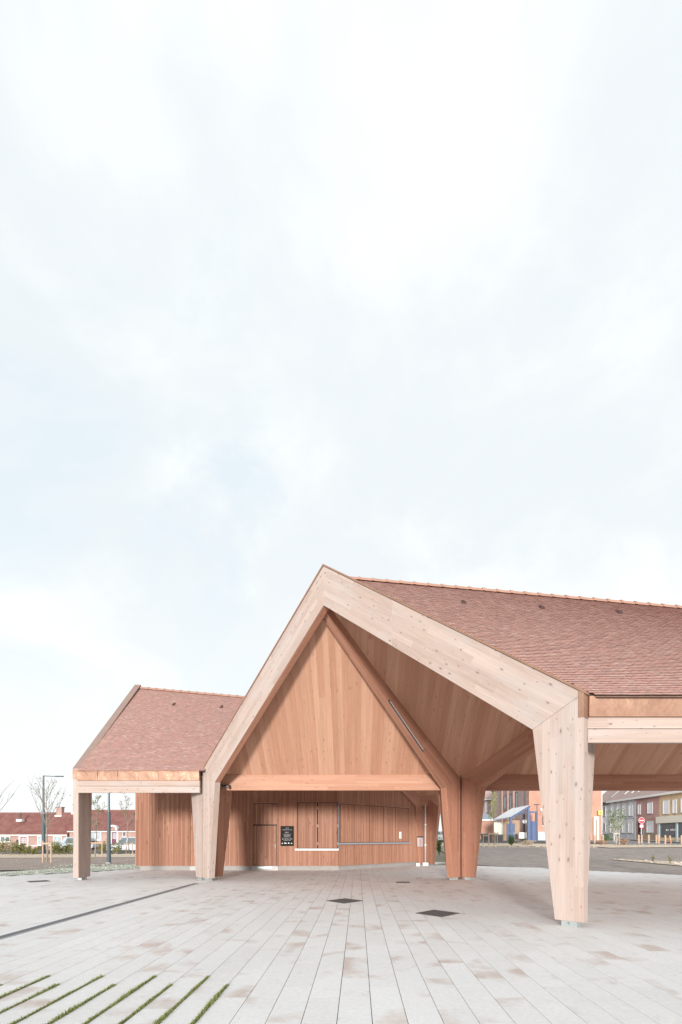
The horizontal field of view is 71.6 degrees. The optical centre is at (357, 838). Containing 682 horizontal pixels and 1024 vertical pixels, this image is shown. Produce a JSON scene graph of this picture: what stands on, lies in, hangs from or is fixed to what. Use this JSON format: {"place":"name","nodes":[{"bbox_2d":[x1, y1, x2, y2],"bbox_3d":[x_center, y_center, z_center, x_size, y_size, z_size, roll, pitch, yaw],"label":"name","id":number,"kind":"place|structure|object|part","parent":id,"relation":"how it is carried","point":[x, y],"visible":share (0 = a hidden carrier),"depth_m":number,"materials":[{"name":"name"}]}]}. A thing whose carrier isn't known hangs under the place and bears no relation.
{"place":"outdoors","nodes":[
{"label":"outdoors","id":0,"kind":"place"},
{"bbox_2d":[0,851,134,852],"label":"road","id":1,"kind":"structure","parent":0,"point":[70,852],"depth_m":54.18,"materials":[{"name":"grey asphalt"}]},
{"bbox_2d":[106,837,134,851],"bbox_3d":[-27.603,0.689,57.001,4.640,1.819,1.864,0,0,-4],"label":"parked car","id":2,"kind":"object","parent":1,"relation":"on","point":[125,840],"visible":0.16,"depth_m":56.16,"materials":[{"name":"silver metal"}]},
{"bbox_3d":[-28.047,0.270,56.177,1.121,0.740,0.142,0,0,-4],"label":"side window","id":3,"kind":"part","parent":2,"relation":"part of","materials":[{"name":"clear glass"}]},
{"bbox_3d":[-26.626,0.270,56.277,1.630,0.740,0.144,0,0,-4],"label":"side window","id":4,"kind":"part","parent":2,"relation":"part of","materials":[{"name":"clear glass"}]},
{"bbox_2d":[67,804,134,849],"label":"house","id":5,"kind":"structure","parent":0,"point":[119,821],"depth_m":70.35,"materials":[{"name":"pink brick"}]},
{"bbox_2d":[91,832,101,840],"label":"window","id":6,"kind":"structure","parent":5,"relation":"in","point":[93,835],"depth_m":69.98,"materials":[{"name":"white glass"}]},
{"bbox_2d":[112,832,116,843],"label":"door","id":7,"kind":"structure","parent":5,"relation":"in","point":[114,834],"depth_m":69.95,"materials":[{"name":"wood"}]},
{"bbox_2d":[0,974,229,1023],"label":"grass","id":8,"kind":"structure","parent":0,"point":[171,1010],"depth_m":4.64,"materials":[{"name":"green plant"}]},
{"bbox_2d":[0,842,678,875],"bbox_3d":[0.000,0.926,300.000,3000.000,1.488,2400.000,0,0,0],"label":"ground","id":9,"kind":"structure","parent":0,"point":[441,858],"depth_m":38.55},
{"bbox_2d":[0,807,72,849],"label":"house","id":10,"kind":"structure","parent":9,"relation":"on","point":[23,827],"depth_m":72.77,"materials":[{"name":"pink brick"}]},
{"bbox_2d":[0,836,10,842],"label":"window","id":11,"kind":"structure","parent":10,"relation":"in","point":[2,838],"depth_m":71.96,"materials":[{"name":"white glass"}]},
{"bbox_2d":[21,837,26,843],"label":"window","id":12,"kind":"structure","parent":10,"relation":"in","point":[23,839],"depth_m":71.94,"materials":[{"name":"glass"}]},
{"bbox_2d":[37,836,40,845],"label":"window","id":13,"kind":"structure","parent":10,"relation":"in","point":[38,837],"depth_m":71.98,"materials":[{"name":"white glass"}]},
{"bbox_2d":[53,836,61,844],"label":"window","id":14,"kind":"structure","parent":10,"relation":"in","point":[55,838],"depth_m":71.98,"materials":[{"name":"white glass"}]},
{"bbox_2d":[41,775,63,853],"bbox_3d":[-32.328,-2.517,50.000,2.322,8.334,0.477,0,0,0],"label":"street lamp","id":15,"kind":"object","parent":9,"relation":"on","point":[43,835],"visible":0.82,"depth_m":49.91,"materials":[{"name":"grey metal"}]},
{"bbox_2d":[0,857,134,869],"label":"soil bed","id":16,"kind":"object","parent":9,"relation":"on","point":[4,865],"visible":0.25,"depth_m":31.92,"materials":[{"name":"brown soil"}]},
{"bbox_2d":[42,841,51,861],"bbox_3d":[-21.049,0.900,31.997,0.660,1.500,0.105,0,0,0],"label":"tree stake","id":17,"kind":"object","parent":16,"relation":"on","point":[43,843],"visible":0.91,"depth_m":31.96,"materials":[{"name":"brown wood"}]},
{"bbox_2d":[27,777,70,861],"bbox_3d":[-20.869,-1.383,32.027,2.366,6.030,2.302,0,0,11],"label":"young tree","id":18,"kind":"object","parent":16,"relation":"on","point":[61,799],"visible":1,"depth_m":32.02,"materials":[{"name":"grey plant"}]},
{"bbox_2d":[0,854,134,857],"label":"mulch strip","id":19,"kind":"object","parent":16,"relation":"on","point":[53,856],"visible":0.34,"depth_m":44.41,"materials":[{"name":"beige soil"}]},
{"bbox_2d":[0,838,10,854],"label":"shrub","id":20,"kind":"object","parent":19,"relation":"on","point":[2,849],"visible":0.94,"depth_m":46.53,"materials":[{"name":"green plant"}]},
{"bbox_2d":[3,840,22,854],"bbox_3d":[-34.067,0.829,46.887,1.397,1.599,1.734,0,0,19],"label":"shrub","id":21,"kind":"object","parent":19,"relation":"on","point":[9,848],"visible":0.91,"depth_m":46.68,"materials":[{"name":"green plant"}]},
{"bbox_2d":[11,842,28,854],"bbox_3d":[-33.438,0.953,46.777,1.230,1.349,1.439,0,0,0],"label":"shrub","id":22,"kind":"object","parent":19,"relation":"on","point":[16,848],"visible":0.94,"depth_m":46.68,"materials":[{"name":"green plant"}]},
{"bbox_2d":[19,845,31,854],"bbox_3d":[-33.119,1.059,46.986,1.177,1.137,1.305,0,0,-42],"label":"shrub","id":23,"kind":"object","parent":19,"relation":"on","point":[24,851],"visible":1,"depth_m":46.86,"materials":[{"name":"green plant"}]},
{"bbox_2d":[30,846,39,854],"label":"shrub","id":24,"kind":"object","parent":19,"relation":"on","point":[34,850],"visible":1,"depth_m":47.13,"materials":[{"name":"green plant"}]},
{"bbox_2d":[48,841,58,854],"bbox_3d":[-29.959,0.924,46.529,0.979,1.407,1.365,0,0,0],"label":"shrub","id":25,"kind":"object","parent":19,"relation":"on","point":[53,850],"visible":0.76,"depth_m":46.36,"materials":[{"name":"green plant"}]},
{"bbox_2d":[54,840,68,854],"bbox_3d":[-29.443,0.875,46.882,1.448,1.510,1.698,0,0,0],"label":"shrub","id":26,"kind":"object","parent":19,"relation":"on","point":[58,850],"visible":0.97,"depth_m":46.54,"materials":[{"name":"green plant"}]},
{"bbox_2d":[60,843,72,854],"bbox_3d":[-29.121,1.020,47.123,0.939,1.216,1.338,0,0,41],"label":"shrub","id":27,"kind":"object","parent":19,"relation":"on","point":[63,849],"visible":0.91,"depth_m":47.00,"materials":[{"name":"green plant"}]},
{"bbox_2d":[66,839,72,853],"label":"shrub","id":28,"kind":"object","parent":19,"relation":"on","point":[71,848],"visible":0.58,"depth_m":47.04,"materials":[{"name":"green plant"}]},
{"bbox_2d":[97,841,106,851],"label":"shrub","id":29,"kind":"object","parent":19,"relation":"on","point":[104,846],"visible":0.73,"depth_m":47.58,"materials":[{"name":"green plant"}]},
{"bbox_2d":[111,840,125,853],"bbox_3d":[-24.361,0.820,47.744,1.708,1.615,1.440,0,0,0],"label":"shrub","id":30,"kind":"object","parent":19,"relation":"on","point":[117,849],"visible":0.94,"depth_m":47.54,"materials":[{"name":"green plant"}]},
{"bbox_2d":[119,793,134,853],"bbox_3d":[-23.956,-1.695,49.344,1.948,6.656,1.924,0,0,-37],"label":"young tree","id":31,"kind":"object","parent":19,"relation":"on","point":[127,799],"visible":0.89,"depth_m":49.36,"materials":[{"name":"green plant"}]},
{"bbox_2d":[0,864,139,875],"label":"gravel margin","id":32,"kind":"object","parent":16,"relation":"on","point":[110,867],"visible":0.38,"depth_m":23.64,"materials":[{"name":"grey gravel"}]},
{"bbox_2d":[0,864,139,875],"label":"ground cover","id":33,"kind":"object","parent":32,"relation":"on","point":[68,870],"visible":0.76,"depth_m":24.29,"materials":[{"name":"green plant"}]},
{"bbox_2d":[91,841,102,856],"bbox_3d":[-22.687,0.925,40.998,1.100,1.450,0.105,0,0,0],"label":"tree stake","id":34,"kind":"object","parent":16,"relation":"on","point":[101,842],"visible":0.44,"depth_m":40.96,"materials":[{"name":"brown wood"}]},
{"bbox_2d":[91,794,106,856],"bbox_3d":[-22.764,-1.140,40.829,1.596,5.552,2.005,0,0,0],"label":"young tree","id":35,"kind":"object","parent":16,"relation":"on","point":[92,820],"visible":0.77,"depth_m":41.03,"materials":[{"name":"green plant"}]},
{"bbox_2d":[107,793,111,862],"bbox_3d":[-15.697,-1.597,31.000,1.540,6.495,0.280,0,0,0],"label":"street lamp","id":36,"kind":"object","parent":16,"relation":"on","point":[108,836],"visible":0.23,"depth_m":30.91,"materials":[{"name":"grey metal"}]},
{"bbox_2d":[60,837,98,849],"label":"parked car","id":37,"kind":"object","parent":9,"relation":"on","point":[65,841],"visible":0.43,"depth_m":66.82,"materials":[{"name":"grey paint"}]},
{"bbox_2d":[436,837,442,855],"bbox_3d":[6.083,0.546,36.050,0.776,1.541,0.738,0,0,0],"label":"shrub","id":38,"kind":"object","parent":9,"relation":"on","point":[439,844],"visible":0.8,"depth_m":35.95,"materials":[{"name":"green plant"}]},
{"bbox_2d":[483,791,491,816],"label":"house","id":39,"kind":"structure","parent":9,"relation":"on","point":[487,802],"depth_m":98.00,"materials":[{"name":"brick"}]},
{"bbox_2d":[480,812,495,838],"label":"outbuilding","id":40,"kind":"structure","parent":9,"relation":"on","point":[487,827],"depth_m":74.00,"materials":[{"name":"orange brick"}]},
{"bbox_2d":[494,805,529,841],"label":"porch","id":41,"kind":"object","parent":9,"relation":"on","point":[506,828],"visible":0.86,"depth_m":66.79,"materials":[{"name":"blue metal"}]},
{"bbox_2d":[507,823,508,840],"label":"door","id":42,"kind":"structure","parent":41,"relation":"in","point":[507,823],"depth_m":67.78,"materials":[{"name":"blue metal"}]},
{"bbox_2d":[512,823,514,839],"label":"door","id":43,"kind":"structure","parent":41,"relation":"in","point":[513,824],"depth_m":67.78,"materials":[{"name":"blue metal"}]},
{"bbox_2d":[530,811,537,840],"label":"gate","id":44,"kind":"structure","parent":9,"relation":"on","point":[533,829],"depth_m":65.92,"materials":[{"name":"blue metal"}]},
{"bbox_2d":[490,791,601,839],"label":"brick building","id":45,"kind":"structure","parent":9,"relation":"on","point":[507,801],"depth_m":69.63,"materials":[{"name":"orange brick"}]},
{"bbox_2d":[503,794,505,809],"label":"window","id":46,"kind":"structure","parent":45,"relation":"in","point":[504,795],"depth_m":80.06,"materials":[{"name":"grey glass"}]},
{"bbox_2d":[509,792,511,808],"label":"window","id":47,"kind":"structure","parent":45,"relation":"in","point":[511,792],"depth_m":76.90,"materials":[{"name":"grey glass"}]},
{"bbox_2d":[515,791,517,807],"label":"window","id":48,"kind":"structure","parent":45,"relation":"in","point":[516,792],"depth_m":74.30,"materials":[{"name":"grey glass"}]},
{"bbox_2d":[593,817,598,839],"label":"entrance frame","id":49,"kind":"object","parent":45,"relation":"attached to","point":[596,826],"visible":0.73,"depth_m":68.60,"materials":[{"name":"white"}]},
{"bbox_2d":[602,791,618,838],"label":"row house","id":50,"kind":"structure","parent":9,"relation":"on","point":[607,795],"depth_m":80.42,"materials":[{"name":"white paint"}]},
{"bbox_2d":[606,808,625,843],"bbox_3d":[30.785,-1.492,56.030,2.387,4.418,1.942,0,0,0],"label":"young tree","id":51,"kind":"object","parent":9,"relation":"on","point":[615,824],"visible":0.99,"depth_m":56.00,"materials":[{"name":"green plant"}]},
{"bbox_2d":[606,791,640,839],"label":"row house","id":52,"kind":"structure","parent":9,"relation":"on","point":[621,800],"depth_m":74.36,"materials":[{"name":"grey paint"}]},
{"bbox_2d":[621,821,625,833],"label":"window","id":53,"kind":"structure","parent":52,"relation":"in","point":[624,824],"depth_m":74.61,"materials":[{"name":"white glass"}]},
{"bbox_2d":[622,804,625,816],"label":"window","id":54,"kind":"structure","parent":52,"relation":"in","point":[623,805],"depth_m":74.39,"materials":[{"name":"grey glass"}]},
{"bbox_2d":[627,821,632,833],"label":"window","id":55,"kind":"structure","parent":52,"relation":"in","point":[630,823],"depth_m":72.75,"materials":[{"name":"white glass"}]},
{"bbox_2d":[628,803,632,816],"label":"window","id":56,"kind":"structure","parent":52,"relation":"in","point":[631,804],"depth_m":72.58,"materials":[{"name":"white glass"}]},
{"bbox_2d":[638,817,644,835],"bbox_3d":[35.147,-0.990,58.682,0.760,3.359,0.336,0,0,0],"label":"road sign","id":57,"kind":"object","parent":9,"relation":"on","point":[641,820],"visible":0.96,"depth_m":58.53,"materials":[{"name":"red metal"}]},
{"bbox_2d":[633,791,658,841],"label":"row house","id":58,"kind":"structure","parent":9,"relation":"on","point":[647,806],"depth_m":68.44,"materials":[{"name":"red brick"}]},
{"bbox_2d":[637,803,640,814],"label":"window","id":59,"kind":"structure","parent":58,"relation":"in","point":[639,804],"depth_m":70.43,"materials":[{"name":"white glass"}]},
{"bbox_2d":[638,821,640,838],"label":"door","id":60,"kind":"structure","parent":58,"relation":"in","point":[639,829],"depth_m":70.36,"materials":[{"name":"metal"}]},
{"bbox_2d":[647,801,652,813],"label":"window","id":61,"kind":"structure","parent":58,"relation":"in","point":[649,803],"depth_m":67.82,"materials":[{"name":"white glass"}]},
{"bbox_2d":[646,819,653,832],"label":"window","id":62,"kind":"structure","parent":58,"relation":"in","point":[650,822],"depth_m":67.78,"materials":[{"name":"white glass"}]},
{"bbox_2d":[656,791,681,841],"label":"row house","id":63,"kind":"structure","parent":9,"relation":"on","point":[669,820],"depth_m":63.42,"materials":[{"name":"yellow brick"}]},
{"bbox_2d":[662,800,668,814],"bbox_3d":[41.938,-4.243,64.374,0.116,1.960,1.421,0,0,0],"label":"window","id":64,"kind":"structure","parent":63,"relation":"in","point":[666,802],"depth_m":64.33,"materials":[{"name":"white glass"}]},
{"bbox_2d":[660,823,675,836],"bbox_3d":[41.912,-1.141,63.683,0.076,1.942,3.520,0,0,0],"label":"shop window","id":65,"kind":"structure","parent":63,"relation":"in","point":[668,829],"depth_m":63.70,"materials":[{"name":"grey glass"}]},
{"bbox_2d":[672,799,676,813],"bbox_3d":[41.938,-4.244,62.611,0.116,1.943,0.938,0,0,0],"label":"window","id":66,"kind":"structure","parent":63,"relation":"in","point":[674,800],"depth_m":62.50,"materials":[{"name":"white glass"}]},
{"bbox_2d":[678,822,681,836],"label":"shop window","id":67,"kind":"structure","parent":63,"relation":"in","point":[679,823],"depth_m":61.53,"materials":[{"name":"grey glass"}]},
{"bbox_2d":[0,865,681,1023],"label":"pavement","id":68,"kind":"structure","parent":0,"point":[504,946],"depth_m":6.88,"materials":[{"name":"concrete"}]},
{"bbox_2d":[27,880,48,882],"bbox_3d":[-11.936,1.594,17.669,0.640,0.011,0.640,0,0,-45],"label":"drain grate","id":69,"kind":"object","parent":68,"relation":"on","point":[39,881],"visible":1,"depth_m":17.54,"materials":[{"name":"metal"}]},
{"bbox_2d":[0,883,198,939],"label":"drain channel","id":70,"kind":"object","parent":68,"relation":"on","point":[60,920],"visible":1,"depth_m":9.79,"materials":[{"name":"grey metal"}]},
{"bbox_2d":[327,898,362,902],"bbox_3d":[-0.337,1.594,12.121,0.670,0.011,0.670,0,0,45],"label":"drain grate","id":71,"kind":"object","parent":68,"relation":"on","point":[344,900],"visible":1,"depth_m":12.15,"materials":[{"name":"metal"}]},
{"bbox_2d":[72,564,681,926],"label":"market hall","id":72,"kind":"structure","parent":68,"relation":"on","point":[566,706],"depth_m":16.47,"materials":[{"name":"wood"}]},
{"bbox_2d":[281,826,293,845],"bbox_3d":[-3.557,-0.132,23.782,0.661,1.005,0.031,0,0,0],"label":"information board","id":73,"kind":"object","parent":72,"relation":"attached to","point":[287,835],"visible":1,"depth_m":23.77,"materials":[{"name":"black paint"}]},
{"bbox_2d":[388,700,423,750],"bbox_3d":[1.673,-3.817,16.110,1.883,1.464,0.052,0,0,-45],"label":"strip light","id":74,"kind":"object","parent":72,"relation":"attached to","point":[405,724],"visible":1,"depth_m":16.04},
{"bbox_2d":[417,836,422,846],"bbox_3d":[3.728,0.170,28.251,0.080,0.600,0.500,0,0,45],"label":"notice box","id":75,"kind":"object","parent":72,"relation":"attached to","point":[419,841],"visible":1,"depth_m":28.17,"materials":[{"name":"white plastic"}]},
{"bbox_2d":[422,805,427,865],"bbox_3d":[3.998,-0.195,28.000,0.340,3.610,0.300,0,0,0],"label":"downpipe","id":76,"kind":"object","parent":68,"relation":"on","point":[425,863],"visible":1,"depth_m":27.96,"materials":[{"name":"metal"}]},
{"bbox_2d":[416,910,459,916],"bbox_3d":[1.706,1.594,10.098,0.670,0.011,0.670,0,0,45],"label":"drain grate","id":77,"kind":"object","parent":68,"relation":"on","point":[438,913],"visible":1,"depth_m":10.05,"materials":[{"name":"metal"}]},
{"bbox_2d":[0,0,681,830],"label":"sky","id":78,"kind":"structure","parent":0,"point":[377,289],"materials":[{"name":"white"}]},
{"bbox_2d":[441,843,545,845],"bbox_3d":[19.500,0.676,55.000,21.000,0.300,10.000,0,0,0],"label":"mulch bed","id":79,"kind":"object","parent":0,"point":[518,844],"visible":0.4,"depth_m":54.72,"materials":[{"name":"brown soil"}]},
{"bbox_2d":[488,791,497,843],"bbox_3d":[15.802,-2.466,55.031,1.271,6.398,1.462,0,0,10],"label":"young tree","id":80,"kind":"object","parent":79,"relation":"on","point":[494,809],"visible":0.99,"depth_m":55.02,"materials":[{"name":"green plant"}]},
{"bbox_2d":[507,835,514,844],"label":"shrub","id":81,"kind":"object","parent":79,"relation":"on","point":[511,840],"visible":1,"depth_m":50.93,"materials":[{"name":"green plant"}]},
{"bbox_2d":[518,839,535,844],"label":"shrub","id":82,"kind":"object","parent":79,"relation":"on","point":[527,843],"visible":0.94,"depth_m":53.94,"materials":[{"name":"beige plant"}]},
{"bbox_2d":[596,839,608,844],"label":"shrub","id":83,"kind":"object","parent":79,"relation":"on","point":[600,841],"visible":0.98,"depth_m":53.82,"materials":[{"name":"brown plant"}]},
{"bbox_2d":[437,839,674,842],"bbox_3d":[25.000,0.327,74.500,32.000,0.470,31.000,0,0,0],"label":"road beyond","id":84,"kind":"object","parent":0,"point":[539,841],"visible":0.17,"depth_m":64.36,"materials":[{"name":"asphalt"}]},
{"bbox_2d":[438,831,442,839],"bbox_3d":[10.942,-0.315,63.997,4.340,1.498,1.804,0,0,-20],"label":"parked car","id":85,"kind":"object","parent":84,"relation":"on","point":[440,834],"visible":0.06,"depth_m":63.16,"materials":[{"name":"white paint"}]},
{"bbox_2d":[481,834,491,841],"bbox_3d":[17.150,-0.108,62.980,1.330,1.119,1.040,0,0,0],"label":"waste container","id":86,"kind":"object","parent":84,"relation":"on","point":[486,837],"visible":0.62,"depth_m":62.56,"materials":[{"name":"metal"}]},
{"bbox_2d":[493,834,502,841],"bbox_3d":[18.838,-0.063,63.480,1.080,0.999,1.040,0,0,0],"label":"waste container","id":87,"kind":"object","parent":84,"relation":"on","point":[500,836],"visible":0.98,"depth_m":63.06,"materials":[{"name":"metal"}]},
{"bbox_2d":[601,833,610,842],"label":"shrub","id":88,"kind":"object","parent":84,"relation":"on","point":[607,838],"visible":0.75,"depth_m":59.81,"materials":[{"name":"green plant"}]},
{"bbox_2d":[437,846,681,874],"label":"lot","id":89,"kind":"structure","parent":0,"point":[604,857],"depth_m":33.10,"materials":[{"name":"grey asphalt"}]},
{"bbox_2d":[479,844,679,846],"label":"bed stones","id":90,"kind":"object","parent":89,"relation":"on","point":[545,846],"visible":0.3,"depth_m":50.57,"materials":[{"name":"beige stone"}]},
{"bbox_2d":[590,844,681,847],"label":"mulch bank","id":91,"kind":"structure","parent":89,"relation":"on","point":[617,846],"depth_m":49.55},
{"bbox_2d":[617,836,629,844],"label":"shrub","id":92,"kind":"object","parent":91,"relation":"on","point":[623,842],"visible":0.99,"depth_m":53.02,"materials":[{"name":"brown plant"}]},
{"bbox_2d":[613,859,681,865],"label":"stone bank","id":93,"kind":"structure","parent":89,"relation":"on","point":[663,862],"depth_m":29.93,"materials":[{"name":"grey stone"}]},
{"bbox_2d":[590,839,681,844],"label":"street","id":94,"kind":"structure","parent":0,"point":[634,842],"depth_m":57.62,"materials":[{"name":"grey asphalt"}]},
{"bbox_2d":[629,839,679,842],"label":"sidewalk","id":95,"kind":"structure","parent":0,"point":[654,840],"depth_m":65.40,"materials":[{"name":"concrete"}]}
]}

